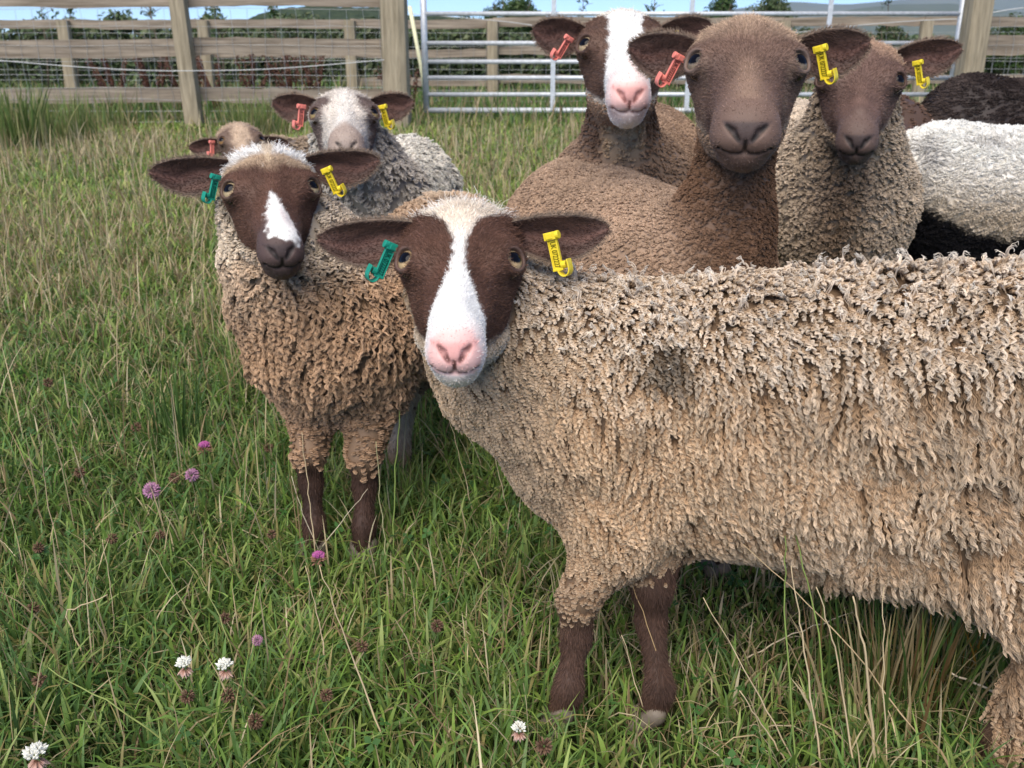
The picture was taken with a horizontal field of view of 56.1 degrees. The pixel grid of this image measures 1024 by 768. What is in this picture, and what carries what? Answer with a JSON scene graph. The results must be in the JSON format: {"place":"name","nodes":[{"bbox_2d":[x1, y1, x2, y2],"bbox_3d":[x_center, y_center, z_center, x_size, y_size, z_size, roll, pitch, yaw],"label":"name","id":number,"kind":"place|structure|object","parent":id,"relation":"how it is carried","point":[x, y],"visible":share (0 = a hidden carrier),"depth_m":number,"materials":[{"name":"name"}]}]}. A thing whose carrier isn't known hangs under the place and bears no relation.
{"place":"outdoors","nodes":[
{"label":"outdoors","id":0,"kind":"place"},
{"bbox_2d":[222,6,480,37],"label":"wooded hill","id":1,"kind":"structure","parent":0,"point":[369,12],"depth_m":302.34,"materials":[{"name":"green plant"}]},
{"bbox_2d":[0,0,889,35],"label":"sky","id":2,"kind":"structure","parent":0,"point":[237,12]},
{"bbox_2d":[0,71,1019,127],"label":"rough grass","id":3,"kind":"structure","parent":0,"point":[471,103],"depth_m":10.56,"materials":[{"name":"green plant"}]},
{"bbox_2d":[0,47,1023,767],"bbox_3d":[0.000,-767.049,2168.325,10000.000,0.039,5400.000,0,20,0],"label":"ground","id":4,"kind":"structure","parent":0,"point":[630,625],"depth_m":1.29,"materials":[{"name":"green plant"}]},
{"bbox_2d":[26,601,41,625],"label":"clover seed head","id":5,"kind":"object","parent":4,"relation":"on","point":[35,608],"visible":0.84,"depth_m":1.24},
{"bbox_2d":[22,740,50,767],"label":"clover flower","id":6,"kind":"object","parent":4,"relation":"on","point":[36,749],"visible":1,"depth_m":0.94,"materials":[{"name":"white plant"}]},
{"bbox_2d":[16,9,58,87],"bbox_3d":[-6.663,-4.724,13.688,0.619,1.372,0.451,0,20,0],"label":"sapling","id":7,"kind":"object","parent":4,"relation":"on","point":[41,15],"visible":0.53,"depth_m":13.60,"materials":[{"name":"green plant"}]},
{"bbox_2d":[32,542,44,565],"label":"clover seed head","id":8,"kind":"object","parent":4,"relation":"on","point":[38,548],"visible":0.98,"depth_m":1.38},
{"bbox_2d":[31,672,47,708],"bbox_3d":[-0.539,0.367,1.107,0.018,0.079,0.018,15,24,36],"label":"clover seed head","id":9,"kind":"object","parent":4,"relation":"on","point":[35,679],"visible":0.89,"depth_m":1.10},
{"bbox_2d":[0,76,83,150],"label":"rush clump","id":10,"kind":"object","parent":4,"relation":"on","point":[23,123],"visible":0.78,"depth_m":7.08,"materials":[{"name":"green plant"}]},
{"bbox_2d":[43,377,58,395],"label":"clover seed head","id":11,"kind":"object","parent":4,"relation":"on","point":[48,382],"visible":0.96,"depth_m":2.06},
{"bbox_2d":[41,441,62,572],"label":"grass stalk","id":12,"kind":"object","parent":4,"relation":"on","point":[48,506],"depth_m":1.43,"materials":[{"name":"plant"}]},
{"bbox_2d":[12,87,105,141],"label":"rush clump","id":13,"kind":"object","parent":4,"relation":"on","point":[82,119],"visible":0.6,"depth_m":7.71,"materials":[{"name":"green plant"}]},
{"bbox_2d":[63,9,86,87],"bbox_3d":[-6.367,-4.903,14.113,0.493,1.424,0.325,5,20,15],"label":"sapling","id":14,"kind":"object","parent":4,"relation":"on","point":[70,12],"visible":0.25,"depth_m":14.05,"materials":[{"name":"green plant"}]},
{"bbox_2d":[65,594,107,677],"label":"grass stalk","id":15,"kind":"object","parent":4,"relation":"on","point":[76,641],"depth_m":1.19,"materials":[{"name":"plant"}]},
{"bbox_2d":[74,466,104,501],"bbox_3d":[-0.724,0.176,1.647,0.046,0.081,0.022,-14,24,-33],"label":"clover seed head","id":16,"kind":"object","parent":4,"relation":"on","point":[77,473],"visible":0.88,"depth_m":1.63},
{"bbox_2d":[84,58,128,110],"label":"dock plant","id":17,"kind":"object","parent":4,"relation":"on","point":[107,78],"visible":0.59,"depth_m":10.37,"materials":[{"name":"brown plant"}]},
{"bbox_2d":[102,540,115,644],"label":"grass stalk","id":18,"kind":"object","parent":4,"relation":"on","point":[111,595],"depth_m":1.23,"materials":[{"name":"plant"}]},
{"bbox_2d":[64,88,154,130],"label":"rush clump","id":19,"kind":"object","parent":4,"relation":"on","point":[119,115],"visible":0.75,"depth_m":8.69,"materials":[{"name":"green plant"}]},
{"bbox_2d":[106,533,121,573],"bbox_3d":[-0.588,0.256,1.421,0.018,0.079,0.018,-14,24,-35],"label":"clover seed head","id":20,"kind":"object","parent":4,"relation":"on","point":[108,539],"visible":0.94,"depth_m":1.41},
{"bbox_2d":[48,667,185,755],"bbox_3d":[-0.423,0.363,1.049,0.158,0.116,0.005,2,20,6],"label":"grass stalk","id":21,"kind":"object","parent":4,"relation":"on","point":[137,721],"depth_m":1.05,"materials":[{"name":"plant"}]},
{"bbox_2d":[130,422,141,452],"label":"clover seed head","id":22,"kind":"object","parent":4,"relation":"on","point":[137,425],"visible":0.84,"depth_m":1.82},
{"bbox_2d":[134,7,164,87],"bbox_3d":[-5.289,-4.913,14.035,0.508,1.493,0.343,17,25,39],"label":"sapling","id":23,"kind":"object","parent":4,"relation":"on","point":[150,13],"visible":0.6,"depth_m":13.90,"materials":[{"name":"green plant"}]},
{"bbox_2d":[131,38,170,109],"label":"dock plant","id":24,"kind":"object","parent":4,"relation":"on","point":[144,77],"visible":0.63,"depth_m":10.46,"materials":[{"name":"brown plant"}]},
{"bbox_2d":[143,482,162,520],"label":"clover flower","id":25,"kind":"object","parent":4,"relation":"on","point":[155,488],"visible":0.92,"depth_m":1.48,"materials":[{"name":"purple plant"}]},
{"bbox_2d":[154,530,183,566],"bbox_3d":[-0.515,0.250,1.440,0.016,0.078,0.038,13,23,32],"label":"clover seed head","id":26,"kind":"object","parent":4,"relation":"on","point":[161,533],"visible":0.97,"depth_m":1.42},
{"bbox_2d":[117,332,223,464],"bbox_3d":[-0.631,0.032,1.817,0.212,0.227,0.167,-18,26,-41],"label":"rush tuft","id":27,"kind":"object","parent":4,"relation":"on","point":[168,422],"visible":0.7,"depth_m":1.82,"materials":[{"name":"green plant"}]},
{"bbox_2d":[168,472,181,496],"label":"clover seed head","id":28,"kind":"object","parent":4,"relation":"on","point":[176,479],"visible":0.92,"depth_m":1.61},
{"bbox_2d":[164,58,197,108],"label":"dock plant","id":29,"kind":"object","parent":4,"relation":"on","point":[174,83],"visible":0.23,"depth_m":10.56,"materials":[{"name":"brown plant"}]},
{"bbox_2d":[150,548,214,657],"bbox_3d":[-0.412,0.284,1.212,0.086,0.159,0.003,7,21,20],"label":"grass stalk","id":30,"kind":"object","parent":4,"relation":"on","point":[184,604],"depth_m":1.21,"materials":[{"name":"plant"}]},
{"bbox_2d":[179,689,195,721],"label":"clover seed head","id":31,"kind":"object","parent":4,"relation":"on","point":[189,697],"visible":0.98,"depth_m":1.07},
{"bbox_2d":[174,655,205,705],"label":"clover flower","id":32,"kind":"object","parent":4,"relation":"on","point":[182,661],"visible":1,"depth_m":1.09,"materials":[{"name":"white plant"}]},
{"bbox_2d":[184,468,201,501],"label":"clover flower","id":33,"kind":"object","parent":4,"relation":"on","point":[194,473],"visible":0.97,"depth_m":1.53,"materials":[{"name":"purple plant"}]},
{"bbox_2d":[196,441,212,495],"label":"clover flower","id":34,"kind":"object","parent":4,"relation":"on","point":[204,445],"visible":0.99,"depth_m":1.60,"materials":[{"name":"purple plant"}]},
{"bbox_2d":[0,0,411,129],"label":"wooden fence","id":35,"kind":"object","parent":4,"relation":"on","point":[185,47],"visible":0.77,"depth_m":8.80,"materials":[{"name":"brown wood"}]},
{"bbox_2d":[0,59,383,70],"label":"electric rope","id":36,"kind":"object","parent":35,"relation":"attached to","point":[190,70],"visible":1,"depth_m":8.66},
{"bbox_2d":[195,55,221,108],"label":"dock plant","id":37,"kind":"object","parent":4,"relation":"on","point":[202,75],"visible":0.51,"depth_m":10.37,"materials":[{"name":"brown plant"}]},
{"bbox_2d":[204,6,229,86],"bbox_3d":[-4.208,-4.729,13.669,0.467,1.390,0.305,-5,20,-14],"label":"sapling","id":38,"kind":"object","parent":4,"relation":"on","point":[213,9],"visible":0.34,"depth_m":13.55,"materials":[{"name":"green plant"}]},
{"bbox_2d":[194,568,243,677],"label":"grass stalk","id":39,"kind":"object","parent":4,"relation":"on","point":[219,616],"depth_m":1.19,"materials":[{"name":"plant"}]},
{"bbox_2d":[219,612,231,657],"bbox_3d":[-0.363,0.326,1.226,0.015,0.078,0.016,-9,22,-25],"label":"clover seed head","id":40,"kind":"object","parent":4,"relation":"on","point":[223,615],"visible":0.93,"depth_m":1.22},
{"bbox_2d":[220,687,236,713],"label":"clover seed head","id":41,"kind":"object","parent":4,"relation":"on","point":[230,697],"visible":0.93,"depth_m":1.07},
{"bbox_2d":[215,657,248,712],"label":"clover flower","id":42,"kind":"object","parent":4,"relation":"on","point":[223,663],"visible":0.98,"depth_m":1.08,"materials":[{"name":"white plant"}]},
{"bbox_2d":[201,91,284,134],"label":"rush clump","id":43,"kind":"object","parent":4,"relation":"on","point":[255,118],"visible":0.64,"depth_m":8.10,"materials":[{"name":"green plant"}]},
{"bbox_2d":[188,120,314,158],"bbox_3d":[-0.724,-0.691,3.425,0.368,0.514,1.059,5,20,14],"label":"sheep","id":44,"kind":"object","parent":4,"relation":"on","point":[233,134],"visible":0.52,"depth_m":3.02},
{"bbox_2d":[232,54,272,105],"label":"dock plant","id":45,"kind":"object","parent":4,"relation":"on","point":[262,83],"visible":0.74,"depth_m":10.49,"materials":[{"name":"brown plant"}]},
{"bbox_2d":[246,712,263,753],"bbox_3d":[-0.276,0.390,1.041,0.020,0.080,0.022,-16,25,-38],"label":"clover seed head","id":46,"kind":"object","parent":4,"relation":"on","point":[253,722],"visible":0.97,"depth_m":1.03},
{"bbox_2d":[252,634,267,662],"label":"clover flower","id":47,"kind":"object","parent":4,"relation":"on","point":[258,642],"visible":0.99,"depth_m":1.18,"materials":[{"name":"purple plant"}]},
{"bbox_2d":[239,93,301,134],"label":"rush clump","id":48,"kind":"object","parent":4,"relation":"on","point":[286,124],"visible":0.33,"depth_m":8.36,"materials":[{"name":"green plant"}]},
{"bbox_2d":[260,6,284,86],"bbox_3d":[-3.482,-4.869,14.098,0.420,1.371,0.381,0,20,0],"label":"sapling","id":49,"kind":"object","parent":4,"relation":"on","point":[271,11],"visible":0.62,"depth_m":13.92,"materials":[{"name":"green plant"}]},
{"bbox_2d":[266,529,284,567],"bbox_3d":[-0.352,0.252,1.434,0.026,0.078,0.017,0,20,0],"label":"clover seed head","id":50,"kind":"object","parent":4,"relation":"on","point":[273,534],"visible":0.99,"depth_m":1.42},
{"bbox_2d":[263,443,289,469],"bbox_3d":[-0.422,0.141,1.746,0.056,0.080,0.020,-9,21,-23],"label":"clover seed head","id":51,"kind":"object","parent":4,"relation":"on","point":[266,448],"visible":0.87,"depth_m":1.73},
{"bbox_2d":[261,55,299,88],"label":"dock plant","id":52,"kind":"object","parent":4,"relation":"on","point":[287,72],"visible":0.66,"depth_m":10.64,"materials":[{"name":"brown plant"}]},
{"bbox_2d":[290,37,325,89],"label":"dock plant","id":53,"kind":"object","parent":4,"relation":"on","point":[309,80],"visible":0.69,"depth_m":10.30,"materials":[{"name":"brown plant"}]},
{"bbox_2d":[291,476,324,564],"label":"grass stalk","id":54,"kind":"object","parent":4,"relation":"on","point":[304,518],"depth_m":1.44,"materials":[{"name":"plant"}]},
{"bbox_2d":[302,434,317,565],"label":"grass stalk","id":55,"kind":"object","parent":4,"relation":"on","point":[309,501],"depth_m":1.43,"materials":[{"name":"plant"}]},
{"bbox_2d":[305,566,326,670],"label":"grass stalk","id":56,"kind":"object","parent":4,"relation":"on","point":[318,620],"depth_m":1.16,"materials":[{"name":"plant"}]},
{"bbox_2d":[310,550,326,588],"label":"clover flower","id":57,"kind":"object","parent":4,"relation":"on","point":[317,555],"visible":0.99,"depth_m":1.34,"materials":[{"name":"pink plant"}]},
{"bbox_2d":[146,139,493,567],"bbox_3d":[-0.236,-0.116,1.656,0.330,0.610,0.834,6,20,17],"label":"sheep","id":58,"kind":"object","parent":4,"relation":"on","point":[328,348],"visible":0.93,"depth_m":1.34},
{"bbox_2d":[319,688,332,717],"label":"clover seed head","id":59,"kind":"object","parent":4,"relation":"on","point":[324,697],"visible":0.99,"depth_m":1.07},
{"bbox_2d":[320,490,366,549],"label":"grass stalk","id":60,"kind":"object","parent":4,"relation":"on","point":[343,519],"depth_m":1.44,"materials":[{"name":"plant"}]},
{"bbox_2d":[0,102,695,566],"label":"dry grass","id":61,"kind":"structure","parent":4,"relation":"on","point":[152,152],"depth_m":4.54,"materials":[{"name":"plant"}]},
{"bbox_2d":[319,565,383,741],"bbox_3d":[-0.178,0.307,1.073,0.086,0.209,0.004,13,23,32],"label":"grass stalk","id":62,"kind":"object","parent":4,"relation":"on","point":[377,724],"depth_m":1.07,"materials":[{"name":"plant"}]},
{"bbox_2d":[355,640,370,674],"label":"clover seed head","id":63,"kind":"object","parent":4,"relation":"on","point":[363,648],"visible":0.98,"depth_m":1.16},
{"bbox_2d":[270,86,463,218],"bbox_3d":[-0.321,-0.407,2.408,0.307,0.657,1.005,2,20,5],"label":"sheep","id":64,"kind":"object","parent":4,"relation":"on","point":[413,166],"visible":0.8,"depth_m":2.07},
{"bbox_2d":[376,445,387,578],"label":"grass stalk","id":65,"kind":"object","parent":4,"relation":"on","point":[380,507],"depth_m":1.41,"materials":[{"name":"plant"}]},
{"bbox_2d":[392,411,399,567],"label":"grass stalk","id":66,"kind":"object","parent":4,"relation":"on","point":[395,487],"depth_m":1.44,"materials":[{"name":"plant"}]},
{"bbox_2d":[373,65,419,114],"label":"dock plant","id":67,"kind":"object","parent":4,"relation":"on","point":[414,83],"visible":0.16,"depth_m":10.57,"materials":[{"name":"brown plant"}]},
{"bbox_2d":[408,6,422,88],"bbox_3d":[-0.975,-3.414,10.036,0.196,1.007,0.042,0,20,0],"label":"fence stake","id":68,"kind":"object","parent":4,"relation":"on","point":[415,37],"visible":0.64,"depth_m":9.97,"materials":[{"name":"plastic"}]},
{"bbox_2d":[430,619,444,654],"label":"clover seed head","id":69,"kind":"object","parent":4,"relation":"on","point":[437,627],"visible":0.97,"depth_m":1.20},
{"bbox_2d":[450,424,475,525],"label":"grass stalk","id":70,"kind":"object","parent":4,"relation":"on","point":[463,471],"depth_m":1.56,"materials":[{"name":"plant"}]},
{"bbox_2d":[0,277,989,767],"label":"clover leaves","id":71,"kind":"object","parent":4,"relation":"on","point":[514,609],"visible":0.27,"depth_m":1.27,"materials":[{"name":"green plant"}]},
{"bbox_2d":[481,0,540,87],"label":"bush","id":72,"kind":"object","parent":4,"relation":"on","point":[518,5],"visible":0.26,"depth_m":16.16,"materials":[{"name":"green plant"}]},
{"bbox_2d":[0,16,1023,106],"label":"wooden fence","id":73,"kind":"object","parent":4,"relation":"on","point":[491,52],"visible":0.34,"depth_m":11.80,"materials":[{"name":"brown wood"}]},
{"bbox_2d":[410,13,951,32],"bbox_3d":[1.750,-3.603,9.651,5.552,0.230,0.008,0,20,0],"label":"electric rope","id":74,"kind":"object","parent":73,"relation":"attached to","point":[795,32],"visible":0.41,"depth_m":9.63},
{"bbox_2d":[0,9,1023,91],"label":"hedge","id":75,"kind":"object","parent":4,"relation":"on","point":[478,34],"visible":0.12,"depth_m":14.68,"materials":[{"name":"green plant"}]},
{"bbox_2d":[510,721,525,760],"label":"clover flower","id":76,"kind":"object","parent":4,"relation":"on","point":[518,734],"visible":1,"depth_m":1.01,"materials":[{"name":"white plant"}]},
{"bbox_2d":[534,736,552,764],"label":"clover seed head","id":77,"kind":"object","parent":4,"relation":"on","point":[541,750],"visible":1,"depth_m":0.99},
{"bbox_2d":[577,0,591,88],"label":"sapling","id":78,"kind":"object","parent":4,"relation":"on","point":[583,7],"visible":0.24,"depth_m":14.43,"materials":[{"name":"green plant"}]},
{"bbox_2d":[530,6,714,186],"bbox_3d":[0.247,-0.372,2.091,0.332,0.804,1.114,4,20,11],"label":"sheep","id":79,"kind":"object","parent":4,"relation":"on","point":[631,121],"visible":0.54,"depth_m":1.67},
{"bbox_2d":[621,635,653,734],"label":"grass stalk","id":80,"kind":"object","parent":4,"relation":"on","point":[633,676],"depth_m":1.09,"materials":[{"name":"plant"}]},
{"bbox_2d":[644,0,664,16],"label":"sapling","id":81,"kind":"object","parent":4,"relation":"on","point":[648,7],"visible":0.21,"depth_m":14.17,"materials":[{"name":"green plant"}]},
{"bbox_2d":[633,587,687,724],"bbox_3d":[0.167,0.307,1.092,0.090,0.192,0.004,10,22,26],"label":"grass stalk","id":82,"kind":"object","parent":4,"relation":"on","point":[655,650],"depth_m":1.09,"materials":[{"name":"plant"}]},
{"bbox_2d":[314,186,1023,767],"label":"sheep","id":83,"kind":"object","parent":4,"relation":"on","point":[854,428],"visible":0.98,"depth_m":0.99},
{"bbox_2d":[504,10,872,579],"bbox_3d":[0.216,-0.201,1.637,0.351,0.784,0.886,-7,21,-18],"label":"sheep","id":84,"kind":"object","parent":4,"relation":"on","point":[745,75],"visible":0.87,"depth_m":1.34},
{"bbox_2d":[420,0,964,112],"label":"field gate","id":85,"kind":"structure","parent":4,"relation":"on","point":[552,94],"depth_m":9.22,"materials":[{"name":"metal"}]},
{"bbox_2d":[701,0,737,17],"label":"bush","id":86,"kind":"object","parent":4,"relation":"on","point":[722,5],"visible":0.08,"depth_m":15.78,"materials":[{"name":"green plant"}]},
{"bbox_2d":[703,597,797,766],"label":"grass stalk","id":87,"kind":"object","parent":4,"relation":"on","point":[753,686],"depth_m":1.03,"materials":[{"name":"plant"}]},
{"bbox_2d":[739,690,788,766],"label":"grass stalk","id":88,"kind":"object","parent":4,"relation":"on","point":[773,740],"depth_m":1.03,"materials":[{"name":"plant"}]},
{"bbox_2d":[745,0,810,35],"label":"bush","id":89,"kind":"object","parent":4,"relation":"on","point":[774,5],"visible":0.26,"depth_m":16.65,"materials":[{"name":"green plant"}]},
{"bbox_2d":[723,612,853,670],"bbox_3d":[0.345,0.324,1.205,0.159,0.087,0.009,0,20,0],"label":"grass stalk","id":90,"kind":"object","parent":4,"relation":"on","point":[787,636],"depth_m":1.21,"materials":[{"name":"plant"}]},
{"bbox_2d":[783,536,796,767],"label":"grass stalk","id":91,"kind":"object","parent":4,"relation":"on","point":[793,737],"depth_m":1.02,"materials":[{"name":"plant"}]},
{"bbox_2d":[791,566,821,767],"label":"grass stalk","id":92,"kind":"object","parent":4,"relation":"on","point":[817,736],"depth_m":1.02,"materials":[{"name":"plant"}]},
{"bbox_2d":[795,535,838,767],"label":"grass stalk","id":93,"kind":"object","parent":4,"relation":"on","point":[834,738],"depth_m":1.02,"materials":[{"name":"plant"}]},
{"bbox_2d":[816,587,853,766],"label":"grass stalk","id":94,"kind":"object","parent":4,"relation":"on","point":[848,732],"depth_m":1.02,"materials":[{"name":"plant"}]},
{"bbox_2d":[739,541,934,759],"bbox_3d":[0.359,0.295,1.038,0.241,0.252,0.009,5,20,15],"label":"grass stalk","id":95,"kind":"object","parent":4,"relation":"on","point":[847,645],"depth_m":1.04,"materials":[{"name":"plant"}]},
{"bbox_2d":[852,596,876,762],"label":"grass stalk","id":96,"kind":"object","parent":4,"relation":"on","point":[869,697],"depth_m":1.02,"materials":[{"name":"plant"}]},
{"bbox_2d":[775,34,963,266],"bbox_3d":[0.666,-0.362,2.130,0.332,0.759,1.072,2,20,6],"label":"sheep","id":97,"kind":"object","parent":4,"relation":"on","point":[847,170],"visible":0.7,"depth_m":1.77},
{"bbox_2d":[881,588,886,759],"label":"grass stalk","id":98,"kind":"object","parent":4,"relation":"on","point":[883,681],"depth_m":1.02,"materials":[{"name":"plant"}]},
{"bbox_2d":[878,0,896,46],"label":"sapling","id":99,"kind":"object","parent":4,"relation":"on","point":[886,1],"visible":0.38,"depth_m":13.96,"materials":[{"name":"green plant"}]},
{"bbox_2d":[871,25,909,74],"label":"bush","id":100,"kind":"object","parent":4,"relation":"on","point":[895,36],"visible":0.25,"depth_m":14.03,"materials":[{"name":"green plant"}]},
{"bbox_2d":[788,586,1007,767],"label":"rush tuft","id":101,"kind":"object","parent":4,"relation":"on","point":[874,667],"visible":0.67,"depth_m":1.10,"materials":[{"name":"green plant"}]},
{"bbox_2d":[900,94,933,129],"bbox_3d":[1.142,-0.602,3.038,0.314,0.604,1.211,4,20,11],"label":"sheep","id":102,"kind":"object","parent":4,"relation":"on","point":[914,114],"visible":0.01,"depth_m":2.79},
{"bbox_2d":[859,601,1008,712],"bbox_3d":[0.537,0.311,1.154,0.224,0.144,0.188,14,24,35],"label":"rush tuft","id":103,"kind":"object","parent":4,"relation":"on","point":[970,663],"visible":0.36,"depth_m":1.15,"materials":[{"name":"green plant"}]},
{"bbox_2d":[902,119,1023,261],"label":"sheep","id":104,"kind":"object","parent":4,"relation":"on","point":[972,173],"visible":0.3,"depth_m":2.00},
{"bbox_2d":[920,71,1023,125],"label":"sheep","id":105,"kind":"object","parent":4,"relation":"on","point":[986,97],"visible":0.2,"depth_m":2.82},
{"bbox_2d":[952,673,991,692],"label":"grass stalk","id":106,"kind":"object","parent":4,"relation":"on","point":[975,683],"depth_m":1.08,"materials":[{"name":"plant"}]},
{"bbox_2d":[953,0,1023,76],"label":"wooden fence","id":107,"kind":"object","parent":4,"relation":"on","point":[978,21],"visible":0.41,"depth_m":8.68,"materials":[{"name":"brown wood"}]},
{"bbox_2d":[986,12,1023,73],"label":"bush","id":108,"kind":"object","parent":4,"relation":"on","point":[999,62],"visible":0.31,"depth_m":14.47,"materials":[{"name":"green plant"}]},
{"bbox_2d":[732,0,1023,17],"bbox_3d":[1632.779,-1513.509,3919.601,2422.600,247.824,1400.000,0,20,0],"label":"hills","id":109,"kind":"structure","parent":0,"point":[998,5],"depth_m":3771.11,"materials":[{"name":"green plant"}]},
{"bbox_2d":[791,4,1023,39],"bbox_3d":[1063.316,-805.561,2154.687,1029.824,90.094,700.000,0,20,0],"label":"moor","id":110,"kind":"structure","parent":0,"point":[929,7],"depth_m":2072.11,"materials":[{"name":"green plant"}]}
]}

